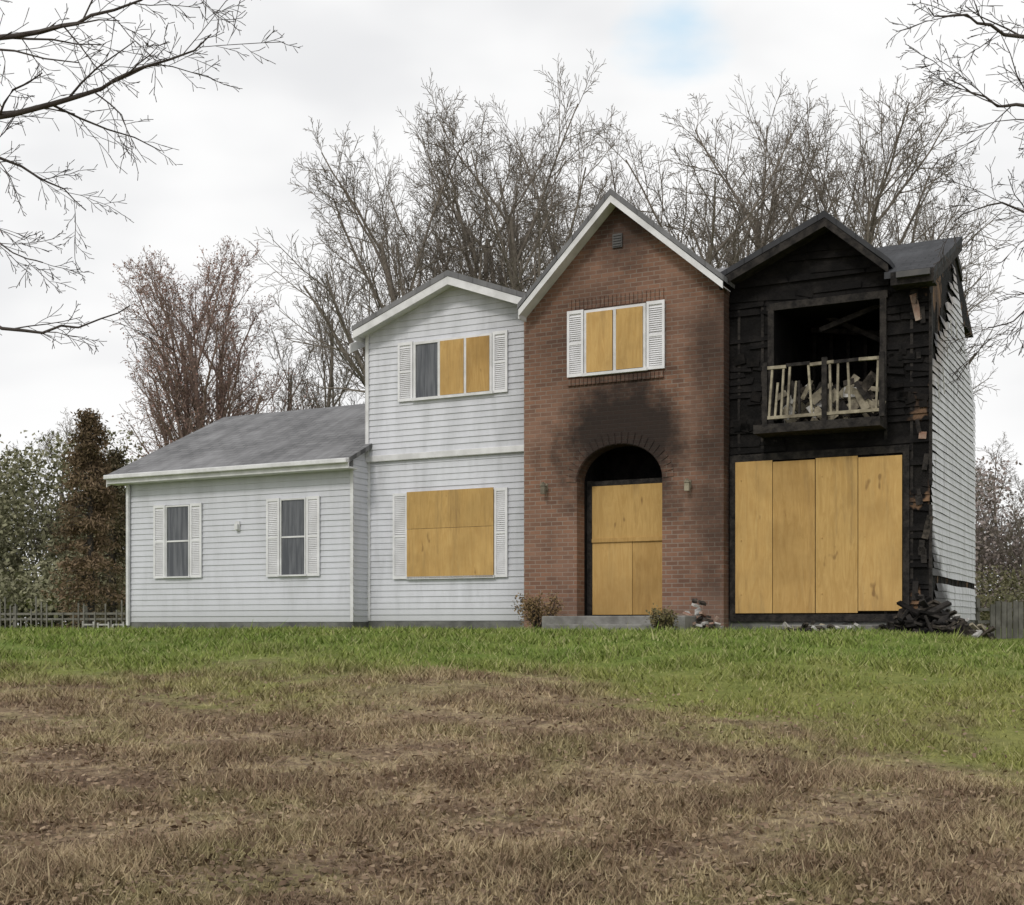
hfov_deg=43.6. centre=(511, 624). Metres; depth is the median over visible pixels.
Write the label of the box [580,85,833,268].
bare tree
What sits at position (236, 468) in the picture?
garage gutter
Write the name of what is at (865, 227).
bare tree
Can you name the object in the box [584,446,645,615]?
porch recess
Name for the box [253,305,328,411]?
slim bare tree
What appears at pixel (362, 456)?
garage wing walls
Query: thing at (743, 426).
exposed studs and scraps
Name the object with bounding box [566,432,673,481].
brick arch course
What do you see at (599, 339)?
plywood boards
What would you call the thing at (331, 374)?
slim bare tree
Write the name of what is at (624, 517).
door plywood
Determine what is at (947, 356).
hanging siding strips
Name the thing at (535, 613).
dead shrub
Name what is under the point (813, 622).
wood debris pile
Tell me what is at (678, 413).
brick front wall
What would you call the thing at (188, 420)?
budding tree
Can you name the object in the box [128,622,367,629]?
garage foundation
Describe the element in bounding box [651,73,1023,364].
bare tree
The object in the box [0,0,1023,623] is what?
sky
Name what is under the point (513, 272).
bare tree
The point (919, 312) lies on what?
peeling sheathing
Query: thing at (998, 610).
weathered wooden fence
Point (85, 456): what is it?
cedar tree
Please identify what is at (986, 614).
hedge
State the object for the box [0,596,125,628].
weathered wooden fence
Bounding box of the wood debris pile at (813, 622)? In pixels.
[772,620,885,632]
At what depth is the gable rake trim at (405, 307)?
23.92 m
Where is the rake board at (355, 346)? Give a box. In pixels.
[349,341,364,352]
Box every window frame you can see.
[163,505,189,577]
[278,498,306,576]
[406,575,495,579]
[411,333,493,400]
[582,303,647,376]
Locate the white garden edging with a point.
(98, 624)
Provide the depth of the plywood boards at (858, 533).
20.73 m
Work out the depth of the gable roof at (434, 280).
23.64 m
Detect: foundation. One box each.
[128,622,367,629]
[368,621,523,629]
[729,620,919,629]
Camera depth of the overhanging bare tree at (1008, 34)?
12.03 m
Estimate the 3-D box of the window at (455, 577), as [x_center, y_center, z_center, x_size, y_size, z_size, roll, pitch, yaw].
[-1.154,-1.679,23.937,1.905,1.628,0.080,0,0,27]
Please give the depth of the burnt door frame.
22.81 m
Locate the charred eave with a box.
[890,243,962,289]
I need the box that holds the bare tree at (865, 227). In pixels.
[726,74,1008,408]
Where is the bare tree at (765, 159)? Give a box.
[672,69,882,268]
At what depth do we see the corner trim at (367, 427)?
24.76 m
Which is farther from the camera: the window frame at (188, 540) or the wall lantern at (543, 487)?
the window frame at (188, 540)
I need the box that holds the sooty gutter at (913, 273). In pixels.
[896,268,930,278]
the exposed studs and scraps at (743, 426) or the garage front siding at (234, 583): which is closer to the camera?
the exposed studs and scraps at (743, 426)
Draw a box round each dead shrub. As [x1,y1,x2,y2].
[511,591,564,628]
[645,603,678,628]
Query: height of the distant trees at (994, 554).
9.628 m
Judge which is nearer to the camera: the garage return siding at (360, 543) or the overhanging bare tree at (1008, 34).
the overhanging bare tree at (1008, 34)
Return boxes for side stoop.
[770,625,879,630]
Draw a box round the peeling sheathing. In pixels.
[910,289,933,599]
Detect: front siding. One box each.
[130,460,352,621]
[369,286,523,455]
[370,452,523,620]
[729,242,929,613]
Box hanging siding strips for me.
[937,319,957,401]
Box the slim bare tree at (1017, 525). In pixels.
[991,473,1023,601]
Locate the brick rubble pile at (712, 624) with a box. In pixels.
[682,598,723,630]
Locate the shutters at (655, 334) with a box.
[567,299,664,377]
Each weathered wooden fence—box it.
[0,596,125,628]
[975,598,1023,638]
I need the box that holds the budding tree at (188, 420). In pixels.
[108,235,326,461]
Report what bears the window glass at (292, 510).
in the garage window at (292, 536)
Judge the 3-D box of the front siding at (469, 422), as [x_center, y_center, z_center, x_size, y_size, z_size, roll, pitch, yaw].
[-1.249,-4.823,23.970,3.545,3.121,0.022,0,0,27]
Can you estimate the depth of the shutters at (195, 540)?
26.18 m
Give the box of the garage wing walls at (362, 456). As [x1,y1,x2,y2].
[130,453,364,622]
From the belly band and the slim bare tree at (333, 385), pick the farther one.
the slim bare tree at (333, 385)
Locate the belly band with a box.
[365,445,523,462]
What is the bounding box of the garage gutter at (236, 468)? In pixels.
[103,458,347,625]
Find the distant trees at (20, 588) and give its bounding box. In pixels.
[0,427,150,627]
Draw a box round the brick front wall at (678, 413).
[524,207,729,629]
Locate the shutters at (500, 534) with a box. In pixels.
[393,487,507,578]
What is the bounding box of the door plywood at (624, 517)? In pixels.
[592,483,661,614]
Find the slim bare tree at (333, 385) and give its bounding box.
[299,311,353,408]
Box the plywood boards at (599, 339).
[586,306,642,372]
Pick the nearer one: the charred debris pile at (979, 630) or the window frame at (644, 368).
the charred debris pile at (979, 630)
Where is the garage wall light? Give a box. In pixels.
[234,521,239,530]
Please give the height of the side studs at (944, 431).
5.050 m
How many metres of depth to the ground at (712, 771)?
9.20 m
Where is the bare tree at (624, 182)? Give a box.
[521,111,704,264]
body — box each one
[605,451,661,615]
[729,277,973,613]
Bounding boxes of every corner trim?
[350,461,353,621]
[365,335,369,620]
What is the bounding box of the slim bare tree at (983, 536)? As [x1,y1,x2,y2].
[975,469,1013,623]
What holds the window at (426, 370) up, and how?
attached to the front siding at (469, 422)
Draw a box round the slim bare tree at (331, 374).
[274,241,376,410]
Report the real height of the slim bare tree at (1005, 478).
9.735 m
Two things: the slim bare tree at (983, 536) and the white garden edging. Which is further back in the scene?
the slim bare tree at (983, 536)
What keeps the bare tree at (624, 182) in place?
on the ground at (712, 771)
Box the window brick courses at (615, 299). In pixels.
[567,288,663,386]
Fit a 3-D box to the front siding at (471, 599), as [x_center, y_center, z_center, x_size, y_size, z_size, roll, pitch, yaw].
[-1.226,-1.611,24.014,3.545,3.063,0.022,0,0,27]
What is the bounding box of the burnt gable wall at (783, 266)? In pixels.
[730,231,884,295]
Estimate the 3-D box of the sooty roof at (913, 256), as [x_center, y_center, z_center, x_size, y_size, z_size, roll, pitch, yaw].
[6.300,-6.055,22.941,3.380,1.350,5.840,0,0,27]
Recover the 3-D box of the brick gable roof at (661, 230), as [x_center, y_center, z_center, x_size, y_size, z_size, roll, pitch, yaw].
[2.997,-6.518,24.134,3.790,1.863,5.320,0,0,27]
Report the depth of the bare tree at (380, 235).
44.72 m
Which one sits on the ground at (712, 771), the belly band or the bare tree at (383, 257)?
the bare tree at (383, 257)
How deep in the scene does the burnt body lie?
21.34 m
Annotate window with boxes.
[163,505,189,577]
[278,498,306,576]
[406,526,495,579]
[411,333,493,400]
[582,303,647,376]
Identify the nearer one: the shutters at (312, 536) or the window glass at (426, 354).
the window glass at (426, 354)
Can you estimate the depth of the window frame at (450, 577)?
23.87 m
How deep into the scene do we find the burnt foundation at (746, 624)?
21.10 m
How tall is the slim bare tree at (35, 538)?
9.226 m
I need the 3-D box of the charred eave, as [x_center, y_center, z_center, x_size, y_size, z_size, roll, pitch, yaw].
[7.040,-5.930,21.402,0.649,1.400,3.850,0,0,27]
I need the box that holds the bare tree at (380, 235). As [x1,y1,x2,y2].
[306,126,537,405]
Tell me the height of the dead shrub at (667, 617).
0.504 m
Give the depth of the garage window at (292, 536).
25.01 m
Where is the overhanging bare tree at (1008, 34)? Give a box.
[885,0,1023,392]
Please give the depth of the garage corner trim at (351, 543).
24.37 m
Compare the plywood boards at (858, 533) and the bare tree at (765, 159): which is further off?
the bare tree at (765, 159)
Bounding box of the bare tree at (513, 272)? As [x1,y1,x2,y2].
[400,49,651,292]
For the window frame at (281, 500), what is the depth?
24.97 m
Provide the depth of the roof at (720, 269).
23.94 m
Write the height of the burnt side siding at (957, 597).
6.105 m
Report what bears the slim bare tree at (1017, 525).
on the ground at (712, 771)
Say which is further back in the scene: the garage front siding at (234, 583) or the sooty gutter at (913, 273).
the garage front siding at (234, 583)
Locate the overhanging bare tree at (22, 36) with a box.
[0,0,300,355]
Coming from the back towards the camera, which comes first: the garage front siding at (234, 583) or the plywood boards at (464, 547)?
the garage front siding at (234, 583)
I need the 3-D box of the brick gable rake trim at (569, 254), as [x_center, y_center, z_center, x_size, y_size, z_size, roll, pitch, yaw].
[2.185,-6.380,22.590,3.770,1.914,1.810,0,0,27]
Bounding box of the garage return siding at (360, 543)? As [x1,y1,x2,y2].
[354,458,367,621]
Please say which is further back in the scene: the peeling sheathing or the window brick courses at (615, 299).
the window brick courses at (615, 299)
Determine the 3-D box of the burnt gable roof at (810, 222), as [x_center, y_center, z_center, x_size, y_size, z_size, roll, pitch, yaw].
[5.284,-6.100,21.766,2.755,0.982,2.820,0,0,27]
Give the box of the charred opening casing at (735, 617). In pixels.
[729,445,908,621]
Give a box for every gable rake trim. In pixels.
[353,276,521,343]
[518,195,729,321]
[719,217,888,289]
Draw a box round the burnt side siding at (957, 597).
[931,264,975,619]
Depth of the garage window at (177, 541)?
26.36 m
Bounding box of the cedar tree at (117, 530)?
[75,446,131,627]
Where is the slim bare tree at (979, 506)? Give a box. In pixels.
[974,472,1001,534]
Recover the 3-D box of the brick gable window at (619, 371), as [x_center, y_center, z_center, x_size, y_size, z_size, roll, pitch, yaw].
[1.772,-4.910,22.083,1.208,1.151,0.080,0,0,27]
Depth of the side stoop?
19.73 m
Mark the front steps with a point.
(611, 622)
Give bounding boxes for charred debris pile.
[878,593,972,636]
[950,614,997,640]
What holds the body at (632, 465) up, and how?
on the ground at (712, 771)
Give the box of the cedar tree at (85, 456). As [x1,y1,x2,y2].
[40,408,125,627]
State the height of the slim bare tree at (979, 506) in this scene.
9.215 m
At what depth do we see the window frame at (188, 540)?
26.32 m
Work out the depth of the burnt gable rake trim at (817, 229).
20.70 m
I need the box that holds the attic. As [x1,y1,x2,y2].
[936,259,972,337]
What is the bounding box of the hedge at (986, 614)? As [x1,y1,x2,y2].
[974,565,1023,628]
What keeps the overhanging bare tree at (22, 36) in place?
on the ground at (712, 771)
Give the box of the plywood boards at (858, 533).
[735,455,901,612]
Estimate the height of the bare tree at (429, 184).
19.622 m
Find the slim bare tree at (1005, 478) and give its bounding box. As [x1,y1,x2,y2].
[974,434,1023,600]
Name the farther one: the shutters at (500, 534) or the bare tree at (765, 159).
the bare tree at (765, 159)
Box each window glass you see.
[167,506,187,576]
[282,499,303,574]
[416,342,481,397]
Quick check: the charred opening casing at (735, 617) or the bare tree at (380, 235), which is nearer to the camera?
the charred opening casing at (735, 617)
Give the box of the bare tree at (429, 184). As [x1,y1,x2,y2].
[395,101,603,289]
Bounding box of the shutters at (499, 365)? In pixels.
[398,330,507,401]
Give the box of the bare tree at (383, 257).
[244,108,595,408]
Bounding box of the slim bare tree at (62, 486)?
[11,409,86,578]
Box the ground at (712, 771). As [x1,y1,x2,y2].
[0,625,1023,904]
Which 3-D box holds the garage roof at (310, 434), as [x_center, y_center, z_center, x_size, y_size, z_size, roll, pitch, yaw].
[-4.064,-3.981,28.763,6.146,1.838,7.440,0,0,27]
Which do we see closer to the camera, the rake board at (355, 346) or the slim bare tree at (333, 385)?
the rake board at (355, 346)
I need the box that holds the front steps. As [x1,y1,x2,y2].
[542,615,705,629]
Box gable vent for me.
[612,233,622,247]
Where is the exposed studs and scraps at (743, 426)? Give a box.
[733,290,928,613]
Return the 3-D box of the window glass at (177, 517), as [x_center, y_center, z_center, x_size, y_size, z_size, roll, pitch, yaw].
[-6.870,-1.719,26.365,0.601,1.447,0.020,0,0,27]
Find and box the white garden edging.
[82,621,123,628]
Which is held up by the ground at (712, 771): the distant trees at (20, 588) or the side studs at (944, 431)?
the distant trees at (20, 588)
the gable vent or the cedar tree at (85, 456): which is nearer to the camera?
the gable vent
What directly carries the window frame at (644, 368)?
in the brick gable window at (619, 371)
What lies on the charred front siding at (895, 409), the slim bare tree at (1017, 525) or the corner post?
the corner post
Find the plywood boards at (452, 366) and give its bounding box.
[440,335,488,394]
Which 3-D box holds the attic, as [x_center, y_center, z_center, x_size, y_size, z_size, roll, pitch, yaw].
[3.030,-6.050,24.664,10.483,1.140,4.850,0,0,27]
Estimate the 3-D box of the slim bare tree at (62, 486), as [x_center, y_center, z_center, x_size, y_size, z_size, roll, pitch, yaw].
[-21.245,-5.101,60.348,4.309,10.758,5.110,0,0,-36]
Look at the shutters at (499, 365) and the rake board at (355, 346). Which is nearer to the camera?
the shutters at (499, 365)
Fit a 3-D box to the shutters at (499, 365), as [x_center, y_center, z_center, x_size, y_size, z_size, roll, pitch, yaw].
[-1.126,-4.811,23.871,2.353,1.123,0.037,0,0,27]
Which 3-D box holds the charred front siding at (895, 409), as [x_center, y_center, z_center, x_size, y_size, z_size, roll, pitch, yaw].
[5.083,-3.116,20.730,3.246,6.162,0.045,0,0,27]
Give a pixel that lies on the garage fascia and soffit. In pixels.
(245, 473)
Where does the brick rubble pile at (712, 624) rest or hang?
on the ground at (712, 771)
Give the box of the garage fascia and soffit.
[106,458,357,486]
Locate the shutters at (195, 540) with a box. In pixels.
[153,503,201,578]
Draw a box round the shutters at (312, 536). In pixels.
[266,496,319,576]
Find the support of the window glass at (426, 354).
in the window at (426, 370)
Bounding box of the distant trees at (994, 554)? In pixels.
[974,456,1023,627]
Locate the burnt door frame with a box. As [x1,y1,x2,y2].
[587,478,661,615]
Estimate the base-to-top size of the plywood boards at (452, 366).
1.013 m
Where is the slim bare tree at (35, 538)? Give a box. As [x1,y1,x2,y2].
[0,430,67,564]
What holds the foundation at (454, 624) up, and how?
on the ground at (712, 771)
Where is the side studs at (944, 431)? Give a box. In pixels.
[932,296,971,606]
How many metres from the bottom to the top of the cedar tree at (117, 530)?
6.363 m
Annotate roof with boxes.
[107,404,371,474]
[352,270,525,330]
[517,188,734,308]
[709,267,727,277]
[719,210,894,278]
[876,236,961,278]
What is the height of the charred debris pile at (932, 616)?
0.896 m
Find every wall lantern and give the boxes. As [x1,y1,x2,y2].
[540,482,547,493]
[684,478,690,490]
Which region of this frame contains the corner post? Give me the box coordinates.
[929,293,932,601]
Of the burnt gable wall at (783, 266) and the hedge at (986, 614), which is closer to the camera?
the burnt gable wall at (783, 266)
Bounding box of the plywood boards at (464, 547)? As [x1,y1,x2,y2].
[407,487,493,578]
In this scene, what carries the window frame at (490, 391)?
in the window at (426, 370)

